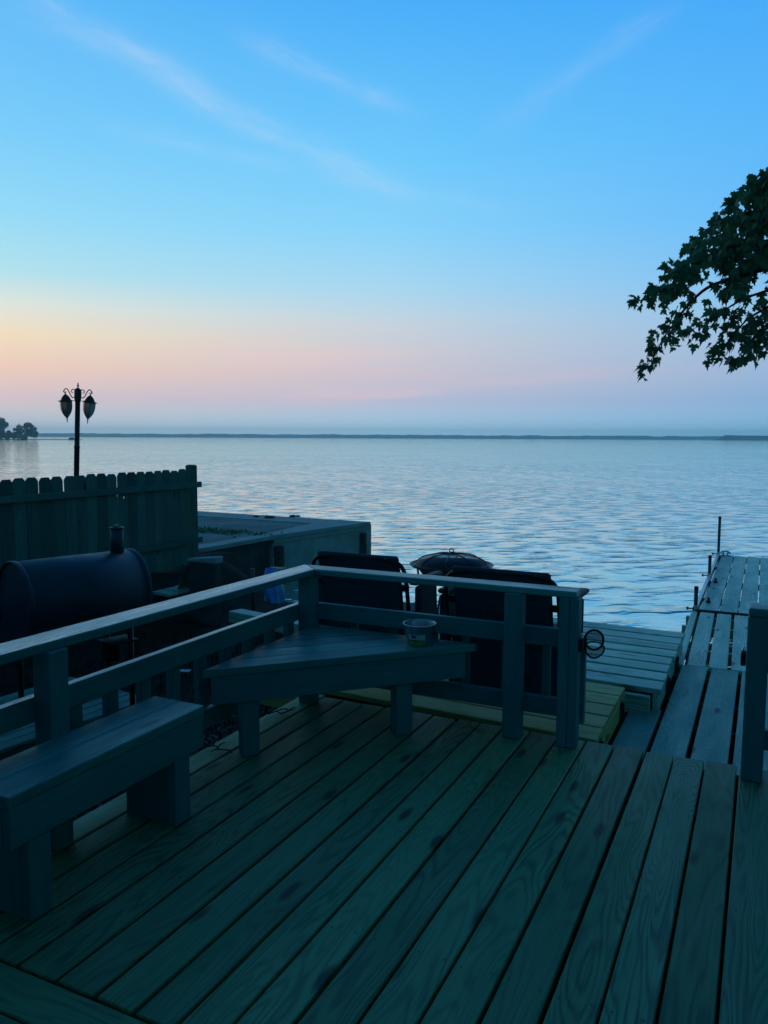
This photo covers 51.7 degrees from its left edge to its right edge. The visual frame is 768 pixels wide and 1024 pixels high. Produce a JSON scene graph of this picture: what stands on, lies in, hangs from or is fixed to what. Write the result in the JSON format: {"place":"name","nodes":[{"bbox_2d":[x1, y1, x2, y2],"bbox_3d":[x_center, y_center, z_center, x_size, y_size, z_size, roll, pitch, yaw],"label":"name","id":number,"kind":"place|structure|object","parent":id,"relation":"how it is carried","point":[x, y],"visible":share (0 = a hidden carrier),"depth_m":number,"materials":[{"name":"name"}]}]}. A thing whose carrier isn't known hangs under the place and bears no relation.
{"place":"outdoors","nodes":[
{"label":"outdoors","id":0,"kind":"place"},
{"bbox_2d":[0,439,81,439],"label":"point of land","id":1,"kind":"object","parent":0,"point":[36,439],"visible":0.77,"depth_m":454.87,"materials":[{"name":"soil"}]},
{"bbox_2d":[0,418,8,438],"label":"lakeside tree","id":2,"kind":"object","parent":1,"relation":"on","point":[4,425],"visible":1,"depth_m":446.64,"materials":[{"name":"green plant"}]},
{"bbox_2d":[1,428,22,438],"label":"shore bush","id":3,"kind":"object","parent":1,"relation":"on","point":[13,434],"visible":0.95,"depth_m":452.42,"materials":[{"name":"green plant"}]},
{"bbox_2d":[15,422,38,439],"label":"lakeside tree","id":4,"kind":"object","parent":1,"relation":"on","point":[30,431],"visible":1,"depth_m":451.76,"materials":[{"name":"green plant"}]},
{"bbox_2d":[1,619,340,820],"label":"grass","id":5,"kind":"structure","parent":0,"point":[161,685],"depth_m":6.83,"materials":[{"name":"green plant"}]},
{"bbox_2d":[180,669,190,671],"bbox_3d":[-1.641,1.302,6.502,0.100,0.006,0.060,1,5,3],"label":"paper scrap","id":6,"kind":"object","parent":5,"relation":"on","point":[185,670],"visible":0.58,"depth_m":6.50,"materials":[{"name":"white paper"}]},
{"bbox_2d":[178,569,188,587],"bbox_3d":[-2.298,0.814,8.898,0.740,0.485,0.325,5,7,40],"label":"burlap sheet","id":7,"kind":"object","parent":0,"point":[184,581],"visible":0.11,"depth_m":8.68,"materials":[{"name":"brown fabric"}]},
{"bbox_2d":[0,550,738,1023],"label":"ground","id":8,"kind":"structure","parent":0,"point":[234,568],"depth_m":7.11,"materials":[{"name":"soil"}]},
{"bbox_2d":[0,677,135,753],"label":"boardwalk","id":9,"kind":"structure","parent":8,"relation":"on","point":[91,710],"depth_m":5.48,"materials":[{"name":"grey wood"}]},
{"bbox_2d":[0,524,151,705],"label":"barrel smoker","id":10,"kind":"object","parent":9,"relation":"on","point":[38,596],"visible":0.77,"depth_m":5.30,"materials":[{"name":"paint"}]},
{"bbox_2d":[0,465,202,571],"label":"picket fence","id":11,"kind":"object","parent":8,"relation":"on","point":[155,514],"visible":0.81,"depth_m":8.24,"materials":[{"name":"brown wood"}]},
{"bbox_2d":[152,585,188,600],"bbox_3d":[-2.503,0.933,8.921,0.970,0.230,0.640,4,6,34],"label":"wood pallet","id":12,"kind":"object","parent":8,"relation":"on","point":[171,592],"visible":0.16,"depth_m":8.53,"materials":[{"name":"brown wood"}]},
{"bbox_2d":[186,556,222,625],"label":"concrete block","id":13,"kind":"structure","parent":8,"relation":"on","point":[204,573],"depth_m":8.34,"materials":[{"name":"grey concrete"}]},
{"bbox_2d":[73,693,371,819],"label":"leaf litter","id":14,"kind":"object","parent":8,"relation":"on","point":[235,726],"visible":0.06,"depth_m":5.25,"materials":[{"name":"brown plant"}]},
{"bbox_2d":[251,568,254,610],"bbox_3d":[-1.476,0.928,8.928,0.043,0.590,0.038,3,6,25],"label":"stake","id":15,"kind":"object","parent":8,"relation":"on","point":[252,594],"visible":0.66,"depth_m":8.92,"materials":[{"name":"metal"}]},
{"bbox_2d":[229,609,297,632],"bbox_3d":[-1.002,1.123,7.888,1.393,0.120,0.166,4,7,36],"label":"timber","id":16,"kind":"object","parent":8,"relation":"on","point":[237,616],"visible":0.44,"depth_m":8.12,"materials":[{"name":"grey wood"}]},
{"bbox_2d":[263,568,284,602],"bbox_3d":[-1.236,0.825,8.912,0.277,0.380,0.174,3,6,25],"label":"plastic bag","id":17,"kind":"object","parent":8,"relation":"on","point":[275,594],"visible":0.67,"depth_m":8.86,"materials":[{"name":"blue plastic"}]},
{"bbox_2d":[270,567,285,597],"bbox_3d":[-1.235,0.822,9.159,0.170,0.360,0.130,2,6,17],"label":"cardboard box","id":18,"kind":"object","parent":8,"relation":"on","point":[281,569],"visible":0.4,"depth_m":9.15,"materials":[{"name":"brown cardboard"}]},
{"bbox_2d":[198,511,370,577],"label":"concrete seawall","id":19,"kind":"object","parent":8,"relation":"on","point":[303,541],"visible":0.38,"depth_m":12.65,"materials":[{"name":"concrete"}]},
{"bbox_2d":[58,383,96,477],"bbox_3d":[-5.370,-1.061,13.965,0.715,2.422,0.262,0,5,0],"label":"lamp post","id":20,"kind":"object","parent":19,"relation":"on","point":[89,403],"visible":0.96,"depth_m":13.86,"materials":[{"name":"metal"}]},
{"bbox_2d":[198,525,285,536],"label":"weeds","id":21,"kind":"object","parent":19,"relation":"on","point":[213,530],"visible":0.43,"depth_m":12.22,"materials":[{"name":"green plant"}]},
{"bbox_2d":[0,694,767,1023],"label":"wooden deck","id":22,"kind":"structure","parent":8,"relation":"on","point":[326,860],"depth_m":2.74,"materials":[{"name":"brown wood"}]},
{"bbox_2d":[0,696,203,921],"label":"bench","id":23,"kind":"object","parent":22,"relation":"on","point":[139,752],"visible":1,"depth_m":2.80,"materials":[{"name":"paint"}]},
{"bbox_2d":[206,740,232,753],"bbox_3d":[-0.821,1.169,3.939,0.093,0.035,0.146,-3,6,-32],"label":"vine twig","id":24,"kind":"object","parent":22,"relation":"on","point":[218,747],"visible":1,"depth_m":3.95,"materials":[{"name":"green plant"}]},
{"bbox_2d":[261,707,295,714],"bbox_3d":[-0.590,1.127,4.479,0.220,0.020,0.077,-4,7,-38],"label":"vine twig","id":25,"kind":"object","parent":22,"relation":"on","point":[279,712],"visible":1,"depth_m":4.47,"materials":[{"name":"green plant"}]},
{"bbox_2d":[0,564,586,851],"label":"deck railing","id":26,"kind":"object","parent":22,"relation":"on","point":[51,707],"visible":0.65,"depth_m":3.99,"materials":[{"name":"blue paint"}]},
{"bbox_2d":[578,633,584,651],"bbox_3d":[0.985,0.651,3.957,0.022,0.086,0.050,3,6,25],"label":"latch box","id":27,"kind":"object","parent":26,"relation":"attached to","point":[581,643],"visible":1,"depth_m":3.94,"materials":[{"name":"metal"}]},
{"bbox_2d":[584,629,604,658],"bbox_3d":[1.065,0.667,4.009,0.088,0.147,0.099,-4,7,-41],"label":"dip net","id":28,"kind":"object","parent":26,"relation":"hanging from","point":[586,638],"visible":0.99,"depth_m":4.00,"materials":[{"name":"metal"}]},
{"bbox_2d":[202,625,476,756],"bbox_3d":[-0.181,0.958,4.019,1.002,0.460,1.049,3,6,25],"label":"corner bench","id":29,"kind":"object","parent":22,"relation":"on","point":[318,659],"visible":0.93,"depth_m":4.04,"materials":[{"name":"paint"}]},
{"bbox_2d":[403,619,435,646],"bbox_3d":[0.190,0.649,4.247,0.179,0.113,0.179,3,6,25],"label":"candle pail","id":30,"kind":"object","parent":29,"relation":"on","point":[419,632],"visible":1,"depth_m":4.19,"materials":[{"name":"metal"}]},
{"bbox_2d":[740,603,767,782],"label":"deck railing","id":31,"kind":"object","parent":22,"relation":"on","point":[755,739],"visible":1,"depth_m":3.58,"materials":[{"name":"blue paint"}]},
{"bbox_2d":[740,646,745,665],"bbox_3d":[1.641,0.655,3.619,0.022,0.086,0.050,3,6,25],"label":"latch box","id":32,"kind":"object","parent":31,"relation":"attached to","point":[743,658],"visible":0.99,"depth_m":3.60,"materials":[{"name":"metal"}]},
{"bbox_2d":[259,679,624,743],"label":"dock platform","id":33,"kind":"structure","parent":8,"relation":"on","point":[604,709],"depth_m":4.67,"materials":[{"name":"brown wood"}]},
{"bbox_2d":[311,551,442,634],"bbox_3d":[-0.057,0.653,5.348,0.832,0.824,0.575,3,6,25],"label":"patio chair","id":34,"kind":"object","parent":33,"relation":"on","point":[364,593],"visible":0.48,"depth_m":5.14,"materials":[{"name":"black fabric"}]},
{"bbox_2d":[437,565,588,696],"bbox_3d":[0.776,0.712,4.762,0.832,0.824,0.575,3,6,26],"label":"patio chair","id":35,"kind":"object","parent":33,"relation":"on","point":[486,662],"visible":0.53,"depth_m":4.59,"materials":[{"name":"black fabric"}]},
{"bbox_2d":[612,665,767,774],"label":"walkway","id":36,"kind":"structure","parent":8,"relation":"on","point":[716,716],"depth_m":4.89,"materials":[{"name":"grey wood"}]},
{"bbox_2d":[627,167,767,380],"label":"maple tree","id":37,"kind":"object","parent":8,"relation":"on","point":[729,249],"visible":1,"depth_m":7.71,"materials":[{"name":"green plant"}]},
{"bbox_2d":[674,611,747,682],"bbox_3d":[3.055,1.174,6.914,0.951,0.139,2.077,3,6,25],"label":"gangway","id":38,"kind":"object","parent":8,"relation":"on","point":[702,630],"visible":0.55,"depth_m":6.82,"materials":[{"name":"grey wood"}]},
{"bbox_2d":[0,437,767,669],"bbox_3d":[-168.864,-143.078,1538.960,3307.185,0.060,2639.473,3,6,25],"label":"water","id":39,"kind":"structure","parent":0,"point":[624,532],"depth_m":30.80,"materials":[{"name":"teal liquid"}]},
{"bbox_2d":[0,433,721,439],"bbox_3d":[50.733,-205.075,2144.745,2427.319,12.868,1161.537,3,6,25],"label":"treeline","id":40,"kind":"object","parent":39,"relation":"on","point":[209,435],"visible":0.82,"depth_m":2393.38,"materials":[{"name":"green plant"}]},
{"bbox_2d":[413,602,684,729],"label":"dock platform","id":41,"kind":"structure","parent":39,"relation":"in","point":[646,660],"depth_m":5.67,"materials":[{"name":"grey wood"}]},
{"bbox_2d":[409,548,493,576],"bbox_3d":[0.594,0.621,7.011,0.744,0.609,0.744,3,6,25],"label":"fire pit","id":42,"kind":"object","parent":41,"relation":"on","point":[444,564],"visible":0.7,"depth_m":6.90,"materials":[{"name":"black metal"}]},
{"bbox_2d":[686,516,767,619],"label":"dock section","id":43,"kind":"object","parent":39,"relation":"in","point":[731,603],"visible":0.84,"depth_m":9.41,"materials":[{"name":"grey wood"}]},
{"bbox_2d":[720,550,730,555],"bbox_3d":[5.100,0.613,11.833,0.152,0.076,0.050,3,6,25],"label":"mooring cleat","id":44,"kind":"object","parent":43,"relation":"on","point":[723,554],"visible":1,"depth_m":11.82,"materials":[{"name":"metal"}]},
{"bbox_2d":[0,0,767,436],"label":"sky","id":45,"kind":"structure","parent":0,"point":[302,217],"materials":[{"name":"blue"}]},
{"bbox_2d":[716,435,767,440],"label":"headland","id":46,"kind":"structure","parent":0,"point":[737,437],"depth_m":1595.64,"materials":[{"name":"brown plant"}]}
]}

